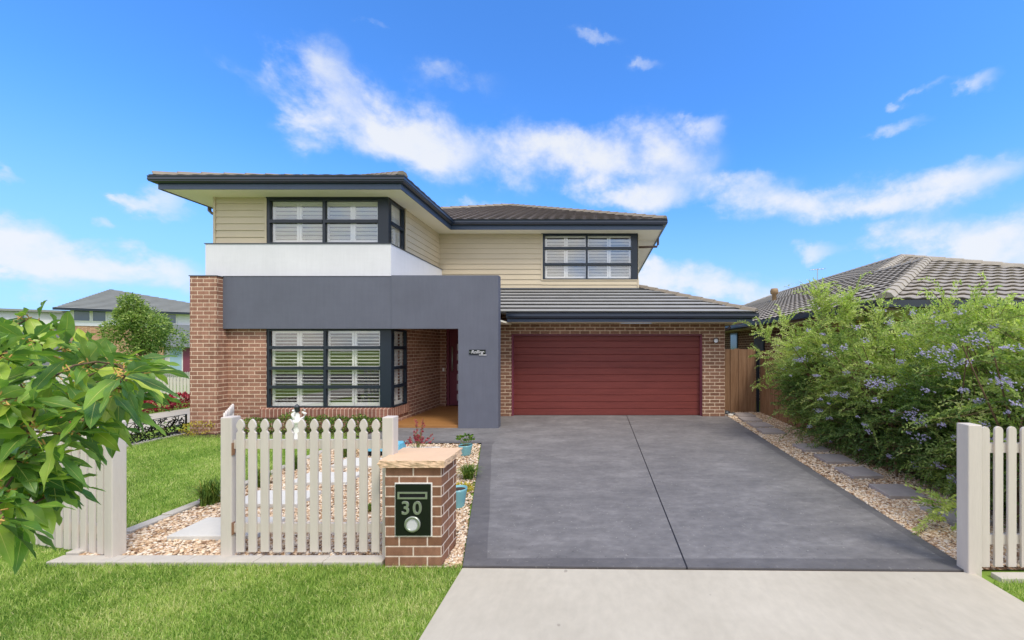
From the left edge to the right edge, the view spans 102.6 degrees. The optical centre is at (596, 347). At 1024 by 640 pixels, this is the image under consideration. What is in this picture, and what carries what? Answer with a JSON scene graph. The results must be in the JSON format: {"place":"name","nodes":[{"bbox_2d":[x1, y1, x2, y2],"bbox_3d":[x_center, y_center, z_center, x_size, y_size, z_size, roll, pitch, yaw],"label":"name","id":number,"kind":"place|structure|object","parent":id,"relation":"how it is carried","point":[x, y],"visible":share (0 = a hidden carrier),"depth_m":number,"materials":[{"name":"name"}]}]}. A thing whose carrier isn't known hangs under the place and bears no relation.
{"place":"outdoors","nodes":[
{"label":"outdoors","id":0,"kind":"place"},
{"bbox_2d":[0,373,1023,639],"bbox_3d":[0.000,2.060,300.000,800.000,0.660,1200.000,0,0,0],"label":"ground","id":1,"kind":"structure","parent":0,"point":[986,575],"depth_m":3.29,"materials":[{"name":"green plant"}]},
{"bbox_2d":[15,420,126,557],"bbox_3d":[-6.008,1.330,4.003,3.550,1.340,0.100,0,0,13],"label":"picket fence","id":2,"kind":"object","parent":1,"relation":"on","point":[93,527],"visible":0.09,"depth_m":3.65,"materials":[{"name":"paint"}]},
{"bbox_2d":[0,300,189,575],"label":"leafy tree","id":3,"kind":"object","parent":1,"relation":"on","point":[46,482],"visible":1,"depth_m":0.97,"materials":[{"name":"green plant"}]},
{"bbox_2d":[0,289,189,376],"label":"neighbour house","id":4,"kind":"structure","parent":1,"relation":"on","point":[90,313],"depth_m":32.97,"materials":[{"name":"paint"}]},
{"bbox_2d":[72,310,90,321],"bbox_3d":[-40.069,-2.500,31.439,0.919,0.920,0.070,0,0,-38],"label":"window","id":5,"kind":"structure","parent":4,"relation":"in","point":[79,316],"depth_m":31.41,"materials":[{"name":"grey glass"}]},
{"bbox_2d":[91,311,106,321],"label":"window","id":6,"kind":"structure","parent":4,"relation":"in","point":[96,316],"depth_m":31.93,"materials":[{"name":"grey glass"}]},
{"bbox_2d":[163,314,176,323],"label":"window","id":7,"kind":"structure","parent":4,"relation":"in","point":[173,316],"depth_m":34.48,"materials":[{"name":"grey glass"}]},
{"bbox_2d":[169,347,182,373],"bbox_3d":[-36.316,1.255,34.856,0.868,2.610,0.090,0,0,-38],"label":"window","id":8,"kind":"structure","parent":4,"relation":"in","point":[179,360],"depth_m":34.89,"materials":[{"name":"glass"}]},
{"bbox_2d":[183,348,189,372],"bbox_3d":[-35.757,1.305,35.304,0.555,2.550,0.070,0,0,-38],"label":"front door","id":9,"kind":"structure","parent":4,"relation":"in","point":[186,354],"depth_m":35.24,"materials":[{"name":"red wood"}]},
{"bbox_2d":[2,391,189,439],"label":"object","id":10,"kind":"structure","parent":1,"relation":"on","point":[156,431],"depth_m":11.73,"materials":[{"name":"red plant"}]},
{"bbox_2d":[19,377,189,401],"bbox_3d":[-16.220,1.405,13.630,6.640,0.820,0.060,0,0,0],"label":"picket fence","id":11,"kind":"object","parent":1,"relation":"on","point":[171,385],"visible":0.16,"depth_m":13.60,"materials":[{"name":"white wood"}]},
{"bbox_2d":[46,408,189,434],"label":"side footpath","id":12,"kind":"structure","parent":1,"relation":"on","point":[168,414],"depth_m":10.40,"materials":[{"name":"concrete"}]},
{"bbox_2d":[57,372,189,385],"bbox_3d":[-22.755,1.785,22.030,14.570,0.950,0.060,0,0,0],"label":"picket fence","id":13,"kind":"object","parent":1,"relation":"on","point":[165,374],"visible":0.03,"depth_m":22.00,"materials":[{"name":"white wood"}]},
{"bbox_2d":[95,292,189,359],"bbox_3d":[-22.443,-0.185,20.176,2.834,5.137,2.819,0,0,0],"label":"tree","id":14,"kind":"object","parent":1,"relation":"on","point":[133,315],"visible":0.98,"depth_m":19.61,"materials":[{"name":"green plant"}]},
{"bbox_2d":[142,400,156,412],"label":"red plant","id":15,"kind":"object","parent":1,"relation":"on","point":[151,402],"visible":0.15,"depth_m":11.09,"materials":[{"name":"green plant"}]},
{"bbox_2d":[127,433,183,447],"bbox_3d":[-8.840,1.880,7.310,0.160,0.120,2.620,0,0,0],"label":"concrete edging","id":16,"kind":"object","parent":1,"relation":"on","point":[152,439],"visible":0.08,"depth_m":7.99,"materials":[{"name":"grey concrete"}]},
{"bbox_2d":[80,414,186,443],"bbox_3d":[-8.787,1.678,7.360,0.034,0.525,2.616,0,0,0],"label":"garden screen","id":17,"kind":"object","parent":16,"relation":"on","point":[151,428],"visible":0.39,"depth_m":8.13,"materials":[{"name":"black metal"}]},
{"bbox_2d":[148,393,177,411],"bbox_3d":[-12.442,1.574,11.569,0.719,0.588,0.736,0,0,0],"label":"red plant","id":18,"kind":"object","parent":1,"relation":"on","point":[171,405],"visible":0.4,"depth_m":11.59,"materials":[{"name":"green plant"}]},
{"bbox_2d":[168,391,189,407],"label":"red plant","id":19,"kind":"object","parent":1,"relation":"on","point":[184,394],"visible":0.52,"depth_m":12.09,"materials":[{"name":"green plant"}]},
{"bbox_2d":[66,449,331,554],"bbox_3d":[-4.720,1.856,5.630,0.120,0.191,3.994,0,0,0],"label":"concrete edging","id":20,"kind":"object","parent":1,"relation":"on","point":[157,519],"visible":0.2,"depth_m":4.36,"materials":[{"name":"grey concrete"}]},
{"bbox_2d":[63,431,359,535],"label":"lawn grass","id":21,"kind":"structure","parent":1,"relation":"on","point":[172,481],"depth_m":6.05,"materials":[{"name":"green plant"}]},
{"bbox_2d":[46,555,384,566],"bbox_3d":[-3.320,1.894,3.560,2.914,0.073,0.120,0,0,0],"label":"concrete edging","id":22,"kind":"object","parent":1,"relation":"on","point":[74,560],"visible":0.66,"depth_m":3.54,"materials":[{"name":"grey concrete"}]},
{"bbox_2d":[0,533,461,639],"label":"verge grass","id":23,"kind":"structure","parent":1,"relation":"on","point":[52,575],"depth_m":2.99,"materials":[{"name":"green plant"}]},
{"bbox_2d":[159,428,379,436],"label":"garden soil","id":24,"kind":"structure","parent":1,"relation":"on","point":[344,431],"depth_m":8.51,"materials":[{"name":"brown soil"}]},
{"bbox_2d":[178,421,214,435],"bbox_3d":[-8.344,1.685,8.450,0.571,0.324,0.591,0,0,0],"label":"shrub","id":25,"kind":"object","parent":24,"relation":"on","point":[191,423],"visible":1,"depth_m":8.40,"materials":[{"name":"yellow plant"}]},
{"bbox_2d":[243,417,262,433],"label":"shrub","id":26,"kind":"object","parent":24,"relation":"on","point":[247,420],"visible":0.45,"depth_m":8.44,"materials":[{"name":"green plant"}]},
{"bbox_2d":[256,419,274,433],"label":"shrub","id":27,"kind":"object","parent":24,"relation":"on","point":[269,421],"visible":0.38,"depth_m":8.38,"materials":[{"name":"green plant"}]},
{"bbox_2d":[275,412,293,433],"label":"shrub","id":28,"kind":"object","parent":24,"relation":"on","point":[286,416],"visible":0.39,"depth_m":8.37,"materials":[{"name":"green plant"}]},
{"bbox_2d":[304,415,317,433],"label":"shrub","id":29,"kind":"object","parent":24,"relation":"on","point":[308,420],"visible":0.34,"depth_m":8.46,"materials":[{"name":"green plant"}]},
{"bbox_2d":[309,414,332,433],"bbox_3d":[-5.720,1.589,8.403,0.453,0.421,0.429,0,0,0],"label":"shrub","id":30,"kind":"object","parent":24,"relation":"on","point":[324,418],"visible":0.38,"depth_m":8.39,"materials":[{"name":"green plant"}]},
{"bbox_2d":[329,414,348,432],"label":"shrub","id":31,"kind":"object","parent":24,"relation":"on","point":[331,421],"visible":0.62,"depth_m":8.37,"materials":[{"name":"green plant"}]},
{"bbox_2d":[347,413,369,431],"bbox_3d":[-4.988,1.583,8.450,0.432,0.428,0.443,0,0,0],"label":"shrub","id":32,"kind":"object","parent":24,"relation":"on","point":[358,419],"visible":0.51,"depth_m":8.43,"materials":[{"name":"green plant"}]},
{"bbox_2d":[366,417,381,431],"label":"shrub","id":33,"kind":"object","parent":24,"relation":"on","point":[372,420],"visible":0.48,"depth_m":8.37,"materials":[{"name":"green plant"}]},
{"bbox_2d":[79,443,480,567],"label":"gravel","id":34,"kind":"structure","parent":1,"relation":"on","point":[139,538],"depth_m":4.06,"materials":[{"name":"beige gravel"}]},
{"bbox_2d":[180,477,220,506],"bbox_3d":[-4.561,1.687,4.752,0.602,0.326,0.572,0,0,0],"label":"grass tuft","id":35,"kind":"object","parent":34,"relation":"on","point":[209,491],"visible":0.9,"depth_m":4.71,"materials":[{"name":"green plant"}]},
{"bbox_2d":[167,517,284,540],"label":"paving slab","id":36,"kind":"structure","parent":34,"relation":"on","point":[208,528],"depth_m":4.00,"materials":[{"name":"white concrete"}]},
{"bbox_2d":[246,467,272,487],"bbox_3d":[-4.456,1.700,5.342,0.490,0.273,0.482,0,0,0],"label":"grass tuft","id":37,"kind":"object","parent":34,"relation":"on","point":[258,478],"visible":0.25,"depth_m":5.30,"materials":[{"name":"green plant"}]},
{"bbox_2d":[245,490,321,507],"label":"paving slab","id":38,"kind":"structure","parent":34,"relation":"on","point":[283,498],"depth_m":4.84,"materials":[{"name":"grey concrete"}]},
{"bbox_2d":[282,455,296,469],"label":"grass tuft","id":39,"kind":"object","parent":34,"relation":"on","point":[295,462],"visible":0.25,"depth_m":5.97,"materials":[{"name":"green plant"}]},
{"bbox_2d":[294,472,358,485],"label":"paving slab","id":40,"kind":"structure","parent":34,"relation":"on","point":[332,478],"depth_m":5.51,"materials":[{"name":"grey concrete"}]},
{"bbox_2d":[343,449,357,457],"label":"grass tuft","id":41,"kind":"object","parent":34,"relation":"on","point":[344,453],"visible":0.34,"depth_m":6.60,"materials":[{"name":"green plant"}]},
{"bbox_2d":[331,458,381,468],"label":"paving slab","id":42,"kind":"structure","parent":34,"relation":"on","point":[357,463],"depth_m":6.17,"materials":[{"name":"grey concrete"}]},
{"bbox_2d":[368,441,405,455],"bbox_3d":[-3.580,1.696,6.780,0.660,0.215,0.240,0,0,0],"label":"planter box","id":43,"kind":"object","parent":34,"relation":"on","point":[401,444],"visible":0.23,"depth_m":6.68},
{"bbox_2d":[404,418,433,447],"bbox_3d":[-3.060,1.506,6.850,0.433,0.593,0.451,0,0,11],"label":"red flower plant","id":44,"kind":"object","parent":34,"relation":"on","point":[418,438],"visible":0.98,"depth_m":6.91,"materials":[{"name":"red plant"}]},
{"bbox_2d":[456,485,466,508],"bbox_3d":[-1.605,1.732,4.680,0.214,0.215,0.214,0,0,0],"label":"plant pot","id":45,"kind":"object","parent":34,"relation":"on","point":[461,491],"visible":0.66,"depth_m":4.62,"materials":[{"name":"blue ceramic"}]},
{"bbox_2d":[455,433,474,455],"bbox_3d":[-2.192,1.610,6.754,0.318,0.364,0.322,0,0,-36],"label":"plant pot","id":46,"kind":"object","parent":34,"relation":"on","point":[466,449],"visible":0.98,"depth_m":6.71,"materials":[{"name":"blue ceramic"}]},
{"bbox_2d":[456,481,473,493],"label":"groundcover plant","id":47,"kind":"object","parent":34,"relation":"on","point":[470,487],"visible":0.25,"depth_m":5.16,"materials":[{"name":"yellow plant"}]},
{"bbox_2d":[456,463,484,479],"bbox_3d":[-1.804,1.717,5.620,0.543,0.226,0.536,0,0,0],"label":"grass tuft","id":48,"kind":"object","parent":34,"relation":"on","point":[469,472],"visible":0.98,"depth_m":5.58,"materials":[{"name":"green plant"}]},
{"bbox_2d":[291,404,306,438],"bbox_3d":[-5.835,1.443,7.910,0.288,0.700,0.242,0,0,-21],"label":"garden ornament","id":49,"kind":"object","parent":1,"relation":"on","point":[295,416],"visible":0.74,"depth_m":7.86,"materials":[{"name":"white paint"}]},
{"bbox_2d":[221,416,397,555],"bbox_3d":[-2.583,1.290,3.649,1.543,1.340,0.102,0,0,0],"label":"picket fence","id":50,"kind":"object","parent":1,"relation":"on","point":[235,444],"visible":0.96,"depth_m":3.60,"materials":[{"name":"paint"}]},
{"bbox_2d":[223,404,233,416],"bbox_3d":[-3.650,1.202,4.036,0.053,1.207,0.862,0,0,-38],"label":"post cap","id":51,"kind":"structure","parent":50,"relation":"attached to","point":[229,411],"depth_m":4.06,"materials":[{"name":"paint"}]},
{"bbox_2d":[377,447,462,568],"bbox_3d":[-1.573,1.442,3.655,0.587,0.975,0.463,0,0,0],"label":"brick letterbox","id":52,"kind":"object","parent":1,"relation":"on","point":[420,506],"visible":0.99,"depth_m":3.47,"materials":[{"name":"brick"}]},
{"bbox_2d":[147,171,758,433],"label":"house","id":53,"kind":"structure","parent":1,"relation":"on","point":[400,294],"depth_m":9.23,"materials":[{"name":"brick"}]},
{"bbox_2d":[267,198,389,242],"bbox_3d":[-5.943,-2.804,8.995,2.694,1.003,0.146,0,0,0],"label":"window","id":54,"kind":"structure","parent":53,"relation":"in","point":[382,219],"depth_m":9.00,"materials":[{"name":"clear glass"}]},
{"bbox_2d":[267,329,392,407],"bbox_3d":[-5.884,0.452,8.952,2.744,1.730,0.151,0,0,0],"label":"window","id":55,"kind":"structure","parent":53,"relation":"in","point":[385,368],"depth_m":8.95,"materials":[{"name":"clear glass"}]},
{"bbox_2d":[390,200,403,248],"bbox_3d":[-4.656,-2.806,9.330,0.143,1.008,0.660,0,0,0],"label":"window","id":56,"kind":"structure","parent":53,"relation":"in","point":[396,212],"depth_m":9.45,"materials":[{"name":"black glass"}]},
{"bbox_2d":[393,329,406,406],"bbox_3d":[-4.575,0.453,9.289,0.151,1.733,0.663,0,0,0],"label":"window","id":57,"kind":"structure","parent":53,"relation":"in","point":[396,367],"depth_m":9.37,"materials":[{"name":"black glass"}]},
{"bbox_2d":[450,329,457,403],"bbox_3d":[-3.785,0.532,11.810,1.010,2.225,0.139,0,0,0],"label":"front door","id":58,"kind":"structure","parent":53,"relation":"in","point":[453,332],"depth_m":11.83,"materials":[{"name":"wood"}]},
{"bbox_2d":[469,350,485,353],"bbox_3d":[-2.557,0.100,8.713,0.373,0.124,0.026,0,0,0],"label":"name plaque","id":59,"kind":"object","parent":53,"relation":"attached to","point":[477,351],"visible":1,"depth_m":8.71,"materials":[{"name":"metal"}]},
{"bbox_2d":[543,234,636,279],"bbox_3d":[-0.177,-2.658,11.835,2.765,1.325,0.146,0,0,0],"label":"window","id":60,"kind":"structure","parent":53,"relation":"in","point":[565,265],"depth_m":11.86,"materials":[{"name":"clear glass"}]},
{"bbox_2d":[514,336,699,414],"bbox_3d":[0.270,0.685,10.245,4.780,2.058,0.030,0,0,0],"label":"garage door","id":61,"kind":"structure","parent":53,"relation":"in","point":[543,384],"depth_m":10.23,"materials":[{"name":"metal"}]},
{"bbox_2d":[419,568,1023,639],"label":"footpath","id":62,"kind":"structure","parent":1,"relation":"on","point":[544,604],"depth_m":2.92,"materials":[{"name":"concrete"}]},
{"bbox_2d":[463,567,949,571],"bbox_3d":[1.005,1.929,3.410,4.291,0.102,0.025,0,0,1],"label":"expansion joint","id":63,"kind":"object","parent":62,"relation":"on","point":[708,569],"visible":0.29,"depth_m":3.42,"materials":[{"name":"concrete"}]},
{"bbox_2d":[725,349,758,411],"bbox_3d":[3.800,0.900,10.815,1.100,1.761,0.130,0,0,0],"label":"paling fence","id":64,"kind":"object","parent":1,"relation":"on","point":[741,373],"visible":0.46,"depth_m":10.80,"materials":[{"name":"brown wood"}]},
{"bbox_2d":[725,254,1023,402],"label":"neighbour house","id":65,"kind":"structure","parent":1,"relation":"on","point":[900,275],"depth_m":9.50,"materials":[{"name":"tile"}]},
{"bbox_2d":[730,333,737,348],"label":"window","id":66,"kind":"structure","parent":65,"relation":"in","point":[733,336],"depth_m":15.56,"materials":[{"name":"blue glass"}]},
{"bbox_2d":[754,331,764,368],"bbox_3d":[5.331,0.055,13.200,0.037,1.250,0.800,0,0,0],"label":"window","id":67,"kind":"structure","parent":65,"relation":"in","point":[760,344],"depth_m":13.12,"materials":[{"name":"black glass"}]},
{"bbox_2d":[732,270,1023,535],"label":"flowering hedge","id":68,"kind":"object","parent":1,"relation":"on","point":[905,427],"visible":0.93,"depth_m":5.46,"materials":[{"name":"green plant"}]},
{"bbox_2d":[957,423,1023,576],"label":"picket fence","id":69,"kind":"object","parent":1,"relation":"on","point":[976,447],"visible":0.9,"depth_m":3.40,"materials":[{"name":"paint"}]},
{"bbox_2d":[991,572,1023,582],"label":"concrete edging","id":70,"kind":"object","parent":1,"relation":"on","point":[1013,576],"visible":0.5,"depth_m":3.30,"materials":[{"name":"grey concrete"}]},
{"bbox_2d":[0,0,1023,310],"label":"sky","id":71,"kind":"structure","parent":0,"point":[776,142],"materials":[{"name":"blue"}]},
{"bbox_2d":[358,415,963,571],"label":"driveway","id":72,"kind":"structure","parent":0,"point":[725,492],"depth_m":4.72,"materials":[{"name":"grey concrete"}]},
{"bbox_2d":[725,411,1023,569],"bbox_3d":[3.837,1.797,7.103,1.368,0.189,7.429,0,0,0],"label":"gravel","id":73,"kind":"structure","parent":0,"point":[902,512],"depth_m":5.16,"materials":[{"name":"beige gravel"}]},
{"bbox_2d":[734,412,755,416],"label":"stepping stone","id":74,"kind":"object","parent":73,"relation":"on","point":[743,414],"visible":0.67,"depth_m":10.17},
{"bbox_2d":[738,417,762,421],"bbox_3d":[3.680,1.716,9.649,0.460,0.056,0.441,0,1,0],"label":"stepping stone","id":75,"kind":"object","parent":73,"relation":"on","point":[749,419],"visible":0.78,"depth_m":9.52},
{"bbox_2d":[746,422,773,427],"bbox_3d":[3.660,1.730,9.020,0.460,0.056,0.441,0,1,0],"label":"stepping stone","id":76,"kind":"object","parent":73,"relation":"on","point":[759,424],"visible":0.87,"depth_m":8.96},
{"bbox_2d":[756,428,784,434],"bbox_3d":[3.640,1.744,8.419,0.460,0.056,0.441,0,1,0],"label":"stepping stone","id":77,"kind":"object","parent":73,"relation":"on","point":[770,431],"visible":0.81,"depth_m":8.36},
{"bbox_2d":[792,443,829,451],"bbox_3d":[3.800,1.773,7.149,0.460,0.056,0.441,0,1,0],"label":"stepping stone","id":78,"kind":"object","parent":73,"relation":"on","point":[803,447],"visible":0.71,"depth_m":7.07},
{"bbox_2d":[760,351,876,461],"bbox_3d":[4.393,0.941,8.534,0.074,1.742,4.493,0,0,0],"label":"paling fence","id":79,"kind":"object","parent":73,"relation":"on","point":[767,398],"visible":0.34,"depth_m":9.87,"materials":[{"name":"brown wood"}]},
{"bbox_2d":[814,454,855,464],"bbox_3d":[3.820,1.788,6.479,0.460,0.056,0.441,0,1,0],"label":"stepping stone","id":80,"kind":"object","parent":73,"relation":"on","point":[833,458],"visible":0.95,"depth_m":6.42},
{"bbox_2d":[834,466,883,479],"bbox_3d":[3.780,1.804,5.819,0.460,0.056,0.441,0,1,0],"label":"stepping stone","id":81,"kind":"object","parent":73,"relation":"on","point":[857,472],"visible":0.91,"depth_m":5.75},
{"bbox_2d":[869,484,926,499],"bbox_3d":[3.800,1.820,5.099,0.460,0.056,0.441,0,1,0],"label":"stepping stone","id":82,"kind":"object","parent":73,"relation":"on","point":[896,491],"visible":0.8,"depth_m":5.04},
{"bbox_2d":[920,506,992,525],"bbox_3d":[3.920,1.836,4.399,0.460,0.056,0.441,0,1,0],"label":"stepping stone","id":83,"kind":"object","parent":73,"relation":"on","point":[951,518],"visible":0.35,"depth_m":4.35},
{"bbox_2d":[993,577,1023,601],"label":"verge grass","id":84,"kind":"structure","parent":0,"point":[1004,586],"depth_m":3.16,"materials":[{"name":"green plant"}]}
]}

